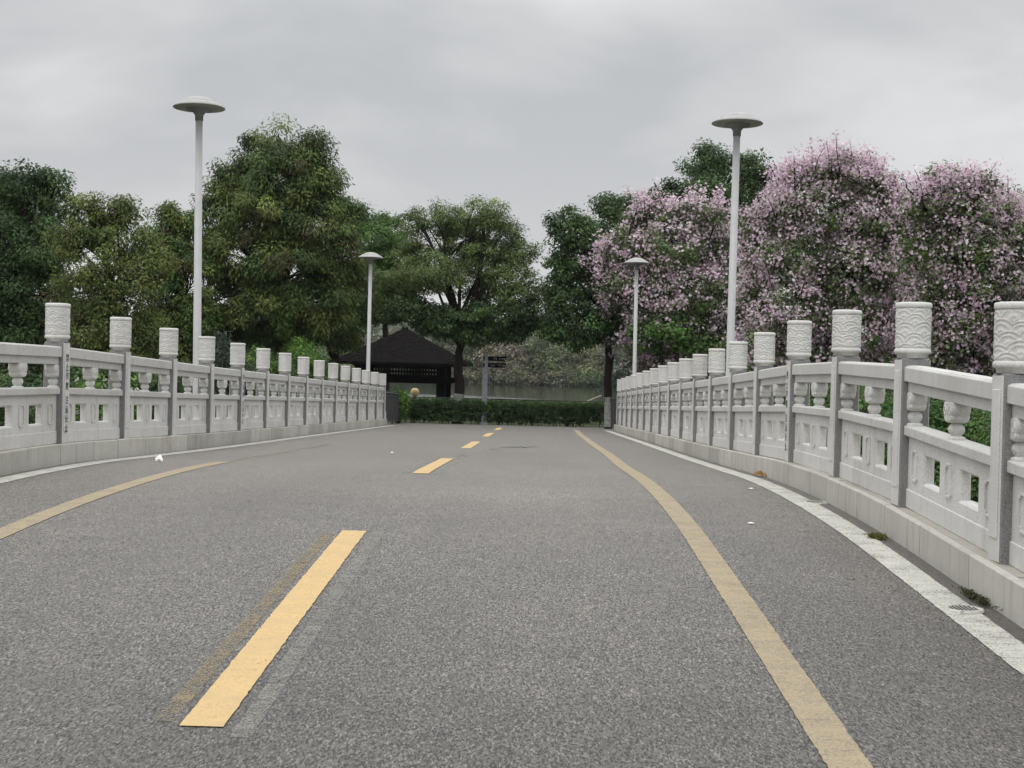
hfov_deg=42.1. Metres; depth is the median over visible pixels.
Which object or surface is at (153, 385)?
green shrub
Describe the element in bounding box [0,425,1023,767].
road
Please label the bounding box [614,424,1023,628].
kerb
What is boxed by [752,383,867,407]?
green shrub
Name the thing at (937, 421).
green shrub
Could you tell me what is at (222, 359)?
oleander shrub
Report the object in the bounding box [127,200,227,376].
broadleaf tree
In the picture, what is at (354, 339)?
mango tree
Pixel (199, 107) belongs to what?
street lamp
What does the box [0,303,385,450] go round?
stone balustrade
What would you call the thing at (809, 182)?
orchid tree
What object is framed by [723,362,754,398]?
green shrub
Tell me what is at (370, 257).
street lamp
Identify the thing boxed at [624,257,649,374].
street lamp
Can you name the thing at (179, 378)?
green shrub
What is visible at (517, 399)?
iron fence
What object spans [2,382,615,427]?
ground
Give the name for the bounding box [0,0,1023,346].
sky
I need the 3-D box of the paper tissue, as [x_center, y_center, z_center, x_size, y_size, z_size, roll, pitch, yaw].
[-3.702,0.775,13.949,0.090,0.071,0.116,1,1,-13]
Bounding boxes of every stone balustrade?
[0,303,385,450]
[616,301,1023,572]
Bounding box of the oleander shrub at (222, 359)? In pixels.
[179,327,256,417]
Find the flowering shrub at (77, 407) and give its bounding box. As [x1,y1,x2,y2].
[72,373,153,420]
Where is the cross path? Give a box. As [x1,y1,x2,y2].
[387,422,613,430]
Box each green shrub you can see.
[0,367,43,426]
[30,366,133,390]
[98,372,192,419]
[151,361,185,391]
[244,343,278,396]
[275,335,337,394]
[290,365,327,397]
[338,376,370,385]
[387,383,413,422]
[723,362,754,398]
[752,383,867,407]
[809,384,941,461]
[861,397,990,484]
[934,411,990,502]
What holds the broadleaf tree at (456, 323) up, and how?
on the ground
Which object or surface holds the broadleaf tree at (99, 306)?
on the ground
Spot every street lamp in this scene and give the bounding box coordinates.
[173,96,225,417]
[358,252,382,383]
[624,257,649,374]
[711,112,762,375]
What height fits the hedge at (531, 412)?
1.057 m
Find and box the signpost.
[480,352,506,424]
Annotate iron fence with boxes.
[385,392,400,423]
[403,397,603,424]
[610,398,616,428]
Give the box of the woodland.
[0,309,990,386]
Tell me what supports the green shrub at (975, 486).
on the ground
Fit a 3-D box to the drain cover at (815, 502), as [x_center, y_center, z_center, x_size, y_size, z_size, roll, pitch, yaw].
[2.470,0.965,10.850,0.208,0.013,0.208,1,1,1]
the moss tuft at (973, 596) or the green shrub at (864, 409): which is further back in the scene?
the green shrub at (864, 409)
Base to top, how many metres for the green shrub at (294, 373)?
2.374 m
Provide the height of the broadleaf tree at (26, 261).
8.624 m
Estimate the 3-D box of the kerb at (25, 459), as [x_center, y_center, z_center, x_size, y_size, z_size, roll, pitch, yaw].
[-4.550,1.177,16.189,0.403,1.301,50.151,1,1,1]
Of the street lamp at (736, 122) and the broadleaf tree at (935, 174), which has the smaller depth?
the street lamp at (736, 122)
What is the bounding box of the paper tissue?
[154,455,162,460]
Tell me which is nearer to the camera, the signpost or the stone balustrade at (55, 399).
the stone balustrade at (55, 399)
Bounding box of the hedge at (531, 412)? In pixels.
[402,396,603,427]
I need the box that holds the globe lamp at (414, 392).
[411,387,418,422]
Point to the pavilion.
(406, 349)
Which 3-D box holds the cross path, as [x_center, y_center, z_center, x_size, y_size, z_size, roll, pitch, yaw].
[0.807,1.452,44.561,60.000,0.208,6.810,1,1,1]
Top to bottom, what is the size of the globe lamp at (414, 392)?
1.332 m
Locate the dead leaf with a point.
(757, 473)
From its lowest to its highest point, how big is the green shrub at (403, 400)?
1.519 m
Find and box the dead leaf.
[753,471,762,475]
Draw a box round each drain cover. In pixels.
[802,500,827,504]
[943,604,984,613]
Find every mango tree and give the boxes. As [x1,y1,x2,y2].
[184,112,377,359]
[310,279,383,376]
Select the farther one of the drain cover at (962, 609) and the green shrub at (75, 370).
the green shrub at (75, 370)
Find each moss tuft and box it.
[864,531,889,539]
[952,585,1002,612]
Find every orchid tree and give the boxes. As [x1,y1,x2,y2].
[577,177,753,381]
[723,129,940,399]
[884,157,1023,418]
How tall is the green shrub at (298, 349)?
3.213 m
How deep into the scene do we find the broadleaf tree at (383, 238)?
61.82 m
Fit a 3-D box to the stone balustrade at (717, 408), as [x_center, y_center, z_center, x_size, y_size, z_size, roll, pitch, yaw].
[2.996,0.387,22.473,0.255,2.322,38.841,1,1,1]
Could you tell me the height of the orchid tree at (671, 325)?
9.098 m
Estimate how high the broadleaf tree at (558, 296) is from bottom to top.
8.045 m
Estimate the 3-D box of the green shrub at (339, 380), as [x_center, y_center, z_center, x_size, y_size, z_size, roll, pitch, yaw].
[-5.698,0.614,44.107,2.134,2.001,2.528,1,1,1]
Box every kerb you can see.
[0,419,386,475]
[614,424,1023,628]
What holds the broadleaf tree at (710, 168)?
on the ground
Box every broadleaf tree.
[0,156,92,385]
[35,191,180,358]
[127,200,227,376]
[345,203,423,391]
[366,193,554,423]
[529,203,641,428]
[577,137,783,345]
[799,152,1023,325]
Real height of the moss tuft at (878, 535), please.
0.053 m
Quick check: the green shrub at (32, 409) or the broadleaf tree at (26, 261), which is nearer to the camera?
the green shrub at (32, 409)
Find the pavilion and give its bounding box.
[329,327,472,415]
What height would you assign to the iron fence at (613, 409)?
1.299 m
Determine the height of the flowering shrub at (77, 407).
3.029 m
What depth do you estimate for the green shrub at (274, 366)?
36.90 m
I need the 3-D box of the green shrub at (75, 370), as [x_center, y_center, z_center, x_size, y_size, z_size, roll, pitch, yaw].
[-9.820,0.916,29.155,3.167,3.411,3.144,1,1,1]
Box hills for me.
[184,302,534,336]
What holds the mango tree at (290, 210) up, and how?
on the ground
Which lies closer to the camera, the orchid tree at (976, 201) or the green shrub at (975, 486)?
the green shrub at (975, 486)
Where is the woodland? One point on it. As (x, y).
(534, 359)
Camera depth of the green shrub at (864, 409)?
23.66 m
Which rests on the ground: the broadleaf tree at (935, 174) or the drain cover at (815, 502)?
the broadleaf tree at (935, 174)
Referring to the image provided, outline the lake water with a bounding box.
[31,373,989,421]

